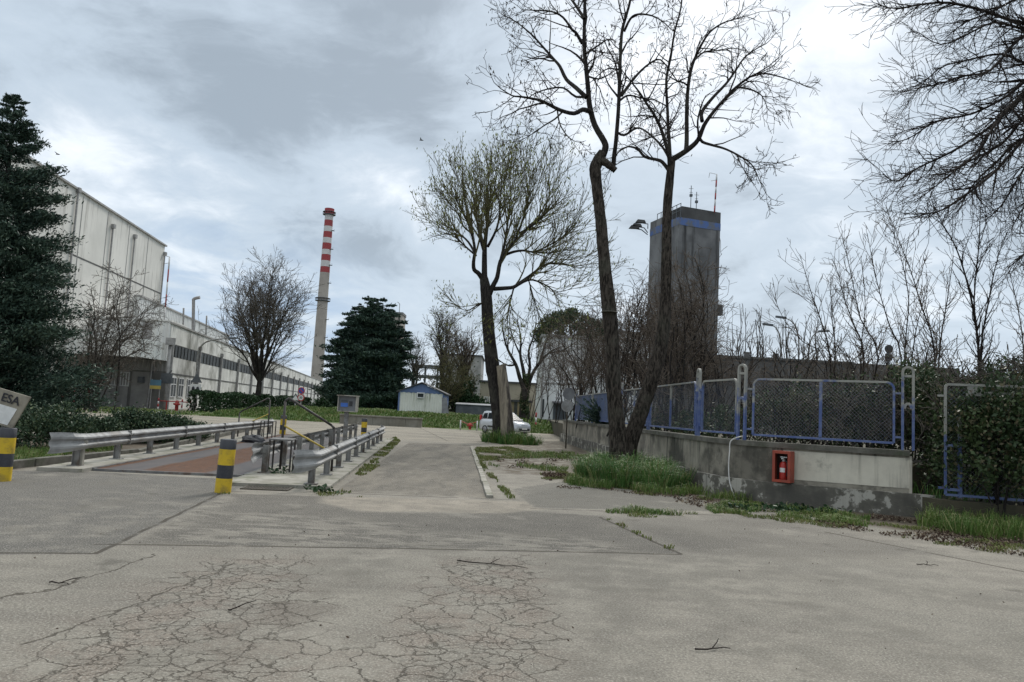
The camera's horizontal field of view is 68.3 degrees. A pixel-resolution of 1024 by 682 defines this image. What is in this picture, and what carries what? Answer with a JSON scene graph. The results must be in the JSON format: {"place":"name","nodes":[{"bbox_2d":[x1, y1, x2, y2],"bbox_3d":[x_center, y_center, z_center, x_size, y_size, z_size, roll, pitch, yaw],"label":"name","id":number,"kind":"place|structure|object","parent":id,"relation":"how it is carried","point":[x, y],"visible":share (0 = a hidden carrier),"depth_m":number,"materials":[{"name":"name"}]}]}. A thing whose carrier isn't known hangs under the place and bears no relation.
{"place":"outdoors","nodes":[
{"label":"outdoors","id":0,"kind":"place"},
{"bbox_2d":[14,444,121,459],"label":"grass","id":1,"kind":"structure","parent":0,"point":[27,453],"depth_m":18.17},
{"bbox_2d":[133,295,229,343],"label":"hall","id":2,"kind":"structure","parent":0,"point":[173,315],"depth_m":100.53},
{"bbox_2d":[186,405,553,433],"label":"terrain","id":3,"kind":"structure","parent":0,"point":[452,417],"depth_m":60.32,"materials":[{"name":"plant"}]},
{"bbox_2d":[308,295,423,409],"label":"conifer tree","id":4,"kind":"object","parent":3,"relation":"on","point":[371,345],"visible":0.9,"depth_m":89.67,"materials":[{"name":"green plant"}]},
{"bbox_2d":[408,333,431,384],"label":"bare tree","id":5,"kind":"object","parent":3,"relation":"on","point":[416,365],"visible":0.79,"depth_m":109.68,"materials":[{"name":"brown plant"}]},
{"bbox_2d":[396,382,450,412],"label":"hut","id":6,"kind":"object","parent":3,"relation":"on","point":[422,396],"visible":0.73,"depth_m":69.72,"materials":[{"name":"white"}]},
{"bbox_2d":[420,297,479,409],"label":"bare tree","id":7,"kind":"object","parent":3,"relation":"on","point":[440,336],"visible":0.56,"depth_m":92.02,"materials":[{"name":"brown plant"}]},
{"bbox_2d":[427,348,482,411],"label":"bare bush","id":8,"kind":"object","parent":3,"relation":"on","point":[448,381],"visible":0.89,"depth_m":82.56,"materials":[{"name":"brown plant"}]},
{"bbox_2d":[436,313,485,411],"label":"bare tree","id":9,"kind":"object","parent":3,"relation":"on","point":[466,349],"visible":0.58,"depth_m":85.83,"materials":[{"name":"brown plant"}]},
{"bbox_2d":[455,402,490,414],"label":"skip container","id":10,"kind":"object","parent":3,"relation":"on","point":[473,408],"visible":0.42,"depth_m":72.89,"materials":[{"name":"metal"}]},
{"bbox_2d":[495,297,593,419],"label":"bare tree","id":11,"kind":"object","parent":3,"relation":"on","point":[525,379],"visible":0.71,"depth_m":63.68,"materials":[{"name":"brown plant"}]},
{"bbox_2d":[355,436,530,498],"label":"grass","id":12,"kind":"structure","parent":0,"point":[391,444],"depth_m":25.55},
{"bbox_2d":[217,488,674,549],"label":"grass","id":13,"kind":"structure","parent":0,"point":[320,493],"depth_m":12.70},
{"bbox_2d":[439,354,484,406],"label":"grey building","id":14,"kind":"structure","parent":0,"point":[479,367],"depth_m":135.10,"materials":[{"name":"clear concrete"}]},
{"bbox_2d":[0,406,1023,681],"bbox_3d":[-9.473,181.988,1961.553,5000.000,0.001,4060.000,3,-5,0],"label":"ground","id":15,"kind":"structure","parent":0,"point":[766,600],"depth_m":7.17,"materials":[{"name":"concrete"}]},
{"bbox_2d":[0,427,16,481],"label":"bollard","id":16,"kind":"object","parent":15,"relation":"on","point":[8,436],"visible":1,"depth_m":12.90,"materials":[{"name":"black paint"}]},
{"bbox_2d":[0,388,30,427],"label":"tilted sign","id":17,"kind":"object","parent":15,"relation":"on","point":[13,405],"visible":0.99,"depth_m":13.11,"materials":[{"name":"metal"}]},
{"bbox_2d":[0,398,129,449],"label":"juniper shrub","id":18,"kind":"object","parent":15,"relation":"on","point":[42,424],"visible":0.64,"depth_m":19.73,"materials":[{"name":"green plant"}]},
{"bbox_2d":[0,92,129,414],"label":"conifer tree","id":19,"kind":"object","parent":15,"relation":"on","point":[31,271],"visible":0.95,"depth_m":36.20,"materials":[{"name":"green plant"}]},
{"bbox_2d":[13,449,138,468],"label":"kerb","id":20,"kind":"structure","parent":15,"relation":"on","point":[35,462],"depth_m":16.13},
{"bbox_2d":[3,145,166,399],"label":"tall hall","id":21,"kind":"structure","parent":15,"relation":"on","point":[130,248],"depth_m":77.53,"materials":[{"name":"metal"}]},
{"bbox_2d":[61,259,172,411],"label":"bare bush","id":22,"kind":"object","parent":15,"relation":"on","point":[95,352],"visible":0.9,"depth_m":53.83,"materials":[{"name":"brown plant"}]},
{"bbox_2d":[61,316,186,408],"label":"entrance block","id":23,"kind":"structure","parent":15,"relation":"on","point":[134,390],"depth_m":75.62,"materials":[{"name":"grey concrete"}]},
{"bbox_2d":[64,405,209,415],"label":"grass","id":24,"kind":"structure","parent":15,"relation":"on","point":[160,409],"depth_m":61.83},
{"bbox_2d":[36,433,278,471],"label":"kerb","id":25,"kind":"structure","parent":15,"relation":"on","point":[89,464],"depth_m":17.49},
{"bbox_2d":[237,398,276,438],"bbox_3d":[-10.193,3.075,30.298,1.348,1.644,0.728,3,-5,-5],"label":"step frame","id":26,"kind":"object","parent":25,"relation":"on","point":[260,429],"visible":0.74,"depth_m":30.02,"materials":[{"name":"grey metal"}]},
{"bbox_2d":[102,401,213,443],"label":"juniper shrub","id":27,"kind":"object","parent":15,"relation":"on","point":[143,419],"visible":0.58,"depth_m":24.30,"materials":[{"name":"green plant"}]},
{"bbox_2d":[47,418,273,465],"bbox_3d":[-9.813,3.000,24.297,0.441,0.772,19.170,3,-5,-5],"label":"guardrail","id":28,"kind":"object","parent":15,"relation":"on","point":[63,442],"visible":0.84,"depth_m":18.20,"materials":[{"name":"metal"}]},
{"bbox_2d":[157,338,175,408],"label":"floodlight","id":29,"kind":"object","parent":15,"relation":"on","point":[166,377],"visible":0.91,"depth_m":74.25,"materials":[{"name":"metal"}]},
{"bbox_2d":[139,429,250,452],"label":"kerb","id":30,"kind":"structure","parent":15,"relation":"on","point":[187,441],"depth_m":24.70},
{"bbox_2d":[92,434,348,476],"bbox_3d":[-7.978,3.582,25.154,3.027,0.162,19.708,3,-5,-5],"label":"weighbridge","id":31,"kind":"object","parent":15,"relation":"on","point":[202,461],"visible":0.36,"depth_m":17.67,"materials":[{"name":"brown metal"}]},
{"bbox_2d":[214,439,236,492],"bbox_3d":[-4.921,2.145,12.986,0.270,0.905,0.270,5,-5,0],"label":"bollard","id":32,"kind":"object","parent":15,"relation":"on","point":[225,465],"visible":1,"depth_m":12.88,"materials":[{"name":"black paint"}]},
{"bbox_2d":[167,322,322,408],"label":"factory building","id":33,"kind":"structure","parent":15,"relation":"on","point":[220,370],"depth_m":98.37,"materials":[{"name":"white concrete"}]},
{"bbox_2d":[186,388,310,411],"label":"hedge","id":34,"kind":"object","parent":15,"relation":"on","point":[218,400],"visible":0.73,"depth_m":76.30,"materials":[{"name":"green plant"}]},
{"bbox_2d":[197,244,326,406],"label":"bare tree","id":35,"kind":"object","parent":15,"relation":"on","point":[257,337],"visible":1,"depth_m":83.43,"materials":[{"name":"brown plant"}]},
{"bbox_2d":[240,485,292,490],"bbox_3d":[-4.476,2.691,13.827,0.840,0.020,0.600,3,-5,-5],"label":"drain cover","id":36,"kind":"object","parent":15,"relation":"on","point":[249,487],"visible":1,"depth_m":13.72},
{"bbox_2d":[251,423,357,473],"bbox_3d":[-6.244,3.328,25.670,0.315,0.742,20.770,3,-5,-5],"label":"guardrail","id":37,"kind":"object","parent":15,"relation":"on","point":[260,450],"visible":0.86,"depth_m":19.89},
{"bbox_2d":[232,438,393,488],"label":"kerb","id":38,"kind":"structure","parent":15,"relation":"on","point":[287,479],"depth_m":15.78,"materials":[{"name":"concrete"}]},
{"bbox_2d":[268,397,335,471],"bbox_3d":[-4.675,2.098,16.915,1.348,1.644,0.728,4,-5,-8],"label":"step frame","id":39,"kind":"object","parent":38,"relation":"on","point":[282,438],"visible":0.64,"depth_m":17.17,"materials":[{"name":"grey metal"}]},
{"bbox_2d":[311,208,335,380],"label":"chimney","id":40,"kind":"object","parent":15,"relation":"on","point":[329,214],"visible":0.96,"depth_m":331.08,"materials":[{"name":"concrete"}]},
{"bbox_2d":[292,425,385,484],"bbox_3d":[-4.704,3.173,23.174,0.441,0.752,19.170,3,-5,-5],"label":"guardrail","id":41,"kind":"object","parent":15,"relation":"on","point":[310,461],"visible":0.96,"depth_m":16.34,"materials":[{"name":"metal"}]},
{"bbox_2d":[337,395,359,441],"bbox_3d":[-5.163,2.625,23.548,0.623,1.862,0.460,3,-5,0],"label":"weight display","id":42,"kind":"object","parent":15,"relation":"on","point":[346,404],"visible":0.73,"depth_m":23.51,"materials":[{"name":"plastic"}]},
{"bbox_2d":[339,414,422,427],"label":"wall","id":43,"kind":"structure","parent":15,"relation":"on","point":[392,421],"depth_m":57.53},
{"bbox_2d":[448,375,489,410],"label":"ivy thicket","id":44,"kind":"object","parent":15,"relation":"on","point":[463,398],"visible":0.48,"depth_m":83.32,"materials":[{"name":"green plant"}]},
{"bbox_2d":[470,446,492,497],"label":"kerb","id":45,"kind":"structure","parent":15,"relation":"on","point":[486,488],"depth_m":17.88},
{"bbox_2d":[479,411,530,433],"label":"parked car","id":46,"kind":"object","parent":15,"relation":"on","point":[486,422],"visible":0.49,"depth_m":52.08,"materials":[{"name":"paint"}]},
{"bbox_2d":[479,380,535,416],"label":"beige building","id":47,"kind":"structure","parent":15,"relation":"on","point":[515,388],"depth_m":99.78,"materials":[{"name":"clear concrete"}]},
{"bbox_2d":[405,118,633,435],"bbox_3d":[-0.203,-3.195,39.007,12.803,17.810,9.346,2,-5,9],"label":"willow tree","id":48,"kind":"object","parent":15,"relation":"on","point":[500,397],"visible":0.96,"depth_m":38.80,"materials":[{"name":"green plant"}]},
{"bbox_2d":[480,449,592,471],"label":"grass","id":49,"kind":"structure","parent":15,"relation":"on","point":[544,454],"depth_m":27.37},
{"bbox_2d":[496,451,576,480],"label":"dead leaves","id":50,"kind":"object","parent":15,"relation":"on","point":[549,473],"visible":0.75,"depth_m":22.78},
{"bbox_2d":[534,334,580,419],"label":"white building","id":51,"kind":"structure","parent":15,"relation":"on","point":[541,407],"depth_m":77.92,"materials":[{"name":"concrete"}]},
{"bbox_2d":[268,466,851,516],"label":"weeds","id":52,"kind":"object","parent":15,"relation":"on","point":[730,505],"visible":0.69,"depth_m":14.27,"materials":[{"name":"green plant"}]},
{"bbox_2d":[529,303,603,344],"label":"umbrella pine","id":53,"kind":"object","parent":15,"relation":"on","point":[537,335],"visible":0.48,"depth_m":80.96,"materials":[{"name":"green plant"}]},
{"bbox_2d":[561,387,574,447],"bbox_3d":[2.622,3.649,35.862,0.623,2.888,0.125,3,-5,0],"label":"road sign","id":54,"kind":"object","parent":15,"relation":"on","point":[568,395],"visible":1,"depth_m":35.87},
{"bbox_2d":[466,0,710,459],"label":"bare tree","id":55,"kind":"object","parent":15,"relation":"on","point":[618,445],"visible":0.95,"depth_m":21.33,"materials":[{"name":"brown plant"}]},
{"bbox_2d":[580,330,648,422],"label":"grey shed","id":56,"kind":"structure","parent":15,"relation":"on","point":[599,389],"depth_m":84.05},
{"bbox_2d":[601,0,821,457],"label":"bare tree","id":57,"kind":"object","parent":15,"relation":"on","point":[637,420],"visible":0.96,"depth_m":21.55,"materials":[{"name":"brown plant"}]},
{"bbox_2d":[605,499,870,526],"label":"grass","id":58,"kind":"structure","parent":15,"relation":"on","point":[849,518],"depth_m":13.56,"materials":[{"name":"plant"}]},
{"bbox_2d":[723,304,752,355],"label":"bare poplar","id":59,"kind":"object","parent":15,"relation":"on","point":[739,335],"visible":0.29,"depth_m":60.08,"materials":[{"name":"brown plant"}]},
{"bbox_2d":[749,305,775,356],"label":"bare poplar","id":60,"kind":"object","parent":15,"relation":"on","point":[759,338],"visible":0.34,"depth_m":58.51,"materials":[{"name":"brown plant"}]},
{"bbox_2d":[539,467,1023,556],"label":"grass","id":61,"kind":"structure","parent":15,"relation":"on","point":[907,527],"depth_m":12.87,"materials":[{"name":"plant"}]},
{"bbox_2d":[770,311,795,358],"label":"bare poplar","id":62,"kind":"object","parent":15,"relation":"on","point":[786,338],"visible":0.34,"depth_m":60.21,"materials":[{"name":"brown plant"}]},
{"bbox_2d":[557,484,1023,555],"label":"dead leaves","id":63,"kind":"object","parent":15,"relation":"on","point":[934,537],"visible":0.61,"depth_m":12.23,"materials":[{"name":"plant"}]},
{"bbox_2d":[560,420,1022,517],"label":"retaining wall","id":64,"kind":"structure","parent":15,"relation":"on","point":[867,480],"depth_m":15.63,"materials":[{"name":"concrete"}]},
{"bbox_2d":[575,364,914,450],"bbox_3d":[4.465,2.351,28.018,2.699,1.682,26.873,4,-5,-9],"label":"metal fence","id":65,"kind":"object","parent":64,"relation":"on","point":[699,407],"visible":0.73,"depth_m":16.70,"materials":[{"name":"metal"}]},
{"bbox_2d":[772,450,794,482],"bbox_3d":[5.626,2.602,15.663,0.370,0.640,0.262,-1,-7,38],"label":"extinguisher cabinet","id":66,"kind":"object","parent":64,"relation":"attached to","point":[777,459],"visible":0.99,"depth_m":15.62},
{"bbox_2d":[678,352,957,442],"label":"wall","id":67,"kind":"structure","parent":15,"relation":"on","point":[747,362],"depth_m":46.09,"materials":[{"name":"concrete"}]},
{"bbox_2d":[913,503,1023,540],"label":"grass","id":68,"kind":"structure","parent":15,"relation":"on","point":[992,524],"depth_m":12.78,"materials":[{"name":"plant"}]},
{"bbox_2d":[478,425,545,444],"bbox_3d":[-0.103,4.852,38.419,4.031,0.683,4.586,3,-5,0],"label":"grass","id":69,"kind":"structure","parent":0,"point":[507,439],"depth_m":37.40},
{"bbox_2d":[0,0,1023,387],"label":"sky","id":70,"kind":"structure","parent":0,"point":[220,130],"materials":[{"name":"grey"}]},
{"bbox_2d":[564,447,697,490],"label":"grass","id":71,"kind":"structure","parent":0,"point":[637,469],"depth_m":17.87,"materials":[{"name":"plant"}]},
{"bbox_2d":[563,472,752,500],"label":"grass","id":72,"kind":"structure","parent":0,"point":[576,479],"depth_m":16.82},
{"bbox_2d":[629,203,722,424],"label":"concrete tower","id":73,"kind":"structure","parent":0,"point":[692,229],"depth_m":94.93,"materials":[{"name":"concrete"}]},
{"bbox_2d":[547,419,1023,496],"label":"terrain","id":74,"kind":"structure","parent":0,"point":[557,428],"depth_m":15.71,"materials":[{"name":"concrete"}]},
{"bbox_2d":[515,313,586,422],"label":"bare bush","id":75,"kind":"object","parent":74,"relation":"on","point":[554,377],"visible":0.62,"depth_m":54.77,"materials":[{"name":"brown plant"}]},
{"bbox_2d":[535,305,630,422],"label":"bare bush","id":76,"kind":"object","parent":74,"relation":"on","point":[573,360],"visible":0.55,"depth_m":47.10,"materials":[{"name":"brown plant"}]},
{"bbox_2d":[576,391,631,424],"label":"juniper bush","id":77,"kind":"object","parent":74,"relation":"on","point":[593,415],"visible":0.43,"depth_m":33.67,"materials":[{"name":"green plant"}]},
{"bbox_2d":[560,286,648,427],"bbox_3d":[4.993,0.787,40.152,5.298,7.846,5.768,3,-5,0],"label":"bare bush","id":78,"kind":"object","parent":74,"relation":"on","point":[586,362],"visible":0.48,"depth_m":39.81,"materials":[{"name":"brown plant"}]},
{"bbox_2d":[587,266,658,428],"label":"bare bush","id":79,"kind":"object","parent":74,"relation":"on","point":[626,361],"visible":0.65,"depth_m":35.82,"materials":[{"name":"brown plant"}]},
{"bbox_2d":[597,302,687,428],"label":"bare bush","id":80,"kind":"object","parent":74,"relation":"on","point":[647,355],"visible":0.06,"depth_m":43.69,"materials":[{"name":"brown plant"}]},
{"bbox_2d":[606,358,693,436],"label":"bare bush","id":81,"kind":"object","parent":74,"relation":"on","point":[641,384],"visible":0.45,"depth_m":27.99,"materials":[{"name":"brown plant"}]},
{"bbox_2d":[620,258,721,429],"bbox_3d":[7.298,0.275,34.161,4.527,7.998,5.309,1,-6,22],"label":"bare bush","id":82,"kind":"object","parent":74,"relation":"on","point":[653,322],"visible":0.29,"depth_m":34.08,"materials":[{"name":"brown plant"}]},
{"bbox_2d":[625,240,749,434],"bbox_3d":[6.833,-0.152,31.031,4.611,8.233,4.935,7,-7,-37],"label":"bare bush","id":83,"kind":"object","parent":74,"relation":"on","point":[684,342],"visible":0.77,"depth_m":30.81,"materials":[{"name":"brown plant"}]},
{"bbox_2d":[645,267,741,431],"bbox_3d":[8.589,0.299,35.001,4.260,8.242,5.356,3,-5,0],"label":"bare bush","id":84,"kind":"object","parent":74,"relation":"on","point":[711,342],"visible":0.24,"depth_m":34.83,"materials":[{"name":"brown plant"}]},
{"bbox_2d":[644,399,746,439],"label":"ivy shrub","id":85,"kind":"object","parent":74,"relation":"on","point":[716,423],"visible":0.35,"depth_m":23.50,"materials":[{"name":"green plant"}]},
{"bbox_2d":[677,331,741,436],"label":"bare bush","id":86,"kind":"object","parent":74,"relation":"on","point":[718,392],"visible":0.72,"depth_m":29.78,"materials":[{"name":"brown plant"}]},
{"bbox_2d":[708,324,773,439],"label":"bare bush","id":87,"kind":"object","parent":74,"relation":"on","point":[750,367],"visible":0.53,"depth_m":30.83,"materials":[{"name":"brown plant"}]},
{"bbox_2d":[727,363,818,442],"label":"bare bush","id":88,"kind":"object","parent":74,"relation":"on","point":[774,398],"visible":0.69,"depth_m":19.15,"materials":[{"name":"brown plant"}]},
{"bbox_2d":[726,366,854,446],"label":"ivy shrub","id":89,"kind":"object","parent":74,"relation":"on","point":[793,440],"visible":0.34,"depth_m":20.03,"materials":[{"name":"green plant"}]},
{"bbox_2d":[752,319,845,443],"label":"bare bush","id":90,"kind":"object","parent":74,"relation":"on","point":[790,365],"visible":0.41,"depth_m":29.05,"materials":[{"name":"brown plant"}]},
{"bbox_2d":[754,238,865,444],"bbox_3d":[9.990,0.114,25.603,3.631,7.105,1.918,1,-6,24],"label":"bare sapling","id":91,"kind":"object","parent":74,"relation":"on","point":[834,360],"visible":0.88,"depth_m":25.29,"materials":[{"name":"plant"}]},
{"bbox_2d":[775,327,877,446],"bbox_3d":[11.444,1.626,26.656,3.170,4.376,4.042,3,-5,0],"label":"bare bush","id":92,"kind":"object","parent":74,"relation":"on","point":[846,364],"visible":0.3,"depth_m":27.10,"materials":[{"name":"brown plant"}]},
{"bbox_2d":[782,366,887,448],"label":"bare bush","id":93,"kind":"object","parent":74,"relation":"on","point":[830,407],"visible":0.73,"depth_m":18.09,"materials":[{"name":"brown plant"}]},
{"bbox_2d":[778,371,917,458],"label":"ivy shrub","id":94,"kind":"object","parent":74,"relation":"on","point":[847,426],"visible":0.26,"depth_m":19.04,"materials":[{"name":"green plant"}]},
{"bbox_2d":[820,222,894,446],"bbox_3d":[11.083,-0.237,24.243,2.360,7.680,2.993,-1,-6,35],"label":"bare sapling","id":95,"kind":"object","parent":74,"relation":"on","point":[851,319],"visible":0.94,"depth_m":24.16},
{"bbox_2d":[828,316,928,445],"bbox_3d":[12.843,1.496,27.029,3.352,4.854,3.399,2,-5,13],"label":"bare bush","id":96,"kind":"object","parent":74,"relation":"on","point":[865,351],"visible":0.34,"depth_m":27.19,"materials":[{"name":"brown plant"}]},
{"bbox_2d":[823,365,952,461],"bbox_3d":[8.331,1.671,17.184,3.593,2.221,1.768,3,-5,-4],"label":"bare bush","id":97,"kind":"object","parent":74,"relation":"on","point":[888,423],"visible":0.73,"depth_m":17.12,"materials":[{"name":"brown plant"}]},
{"bbox_2d":[848,180,945,446],"bbox_3d":[11.962,-0.652,23.242,4.483,8.403,1.755,7,-7,-37],"label":"bare sapling","id":98,"kind":"object","parent":74,"relation":"on","point":[905,341],"visible":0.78,"depth_m":22.84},
{"bbox_2d":[860,351,963,462],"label":"ivy shrub","id":99,"kind":"object","parent":74,"relation":"on","point":[929,373],"visible":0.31,"depth_m":17.94,"materials":[{"name":"green plant"}]},
{"bbox_2d":[866,198,966,451],"bbox_3d":[12.976,-0.416,24.215,2.951,8.214,2.015,0,-6,26],"label":"bare sapling","id":100,"kind":"object","parent":74,"relation":"on","point":[928,320],"visible":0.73,"depth_m":24.08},
{"bbox_2d":[876,303,972,452],"bbox_3d":[14.463,1.335,26.052,3.282,5.154,3.380,3,-5,0],"label":"bare bush","id":101,"kind":"object","parent":74,"relation":"on","point":[921,347],"visible":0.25,"depth_m":26.02,"materials":[{"name":"brown plant"}]},
{"bbox_2d":[924,163,1023,453],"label":"bare sapling","id":102,"kind":"object","parent":74,"relation":"on","point":[980,351],"visible":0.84,"depth_m":22.04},
{"bbox_2d":[995,224,1023,378],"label":"bare sapling","id":103,"kind":"object","parent":74,"relation":"on","point":[1020,323],"visible":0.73,"depth_m":23.47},
{"bbox_2d":[912,480,1023,502],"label":"grass","id":104,"kind":"structure","parent":0,"point":[934,492],"depth_m":14.78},
{"bbox_2d":[917,493,1023,521],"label":"terrain","id":105,"kind":"structure","parent":0,"point":[976,506],"depth_m":14.05,"materials":[{"name":"plant"}]},
{"bbox_2d":[825,0,1023,313],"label":"overhanging tree","id":106,"kind":"object","parent":105,"relation":"on","point":[1007,106],"visible":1,"depth_m":13.65,"materials":[{"name":"brown plant"}]},
{"bbox_2d":[887,334,1023,505],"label":"bare bush","id":107,"kind":"object","parent":105,"relation":"on","point":[938,370],"visible":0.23,"depth_m":15.35,"materials":[{"name":"brown plant"}]},
{"bbox_2d":[897,357,1023,518],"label":"ivy shrub","id":108,"kind":"object","parent":105,"relation":"on","point":[983,414],"visible":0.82,"depth_m":14.10,"materials":[{"name":"green plant"}]},
{"bbox_2d":[915,329,1023,504],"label":"bare bush","id":109,"kind":"object","parent":105,"relation":"on","point":[1016,366],"visible":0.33,"depth_m":14.93,"materials":[{"name":"brown plant"}]},
{"bbox_2d":[937,383,1023,501],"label":"gate","id":110,"kind":"structure","parent":105,"relation":"on","point":[959,481],"depth_m":14.23,"materials":[{"name":"metal"}]},
{"bbox_2d":[976,356,1023,498],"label":"ivy shrub","id":111,"kind":"object","parent":105,"relation":"on","point":[1018,392],"visible":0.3,"depth_m":13.84,"materials":[{"name":"green plant"}]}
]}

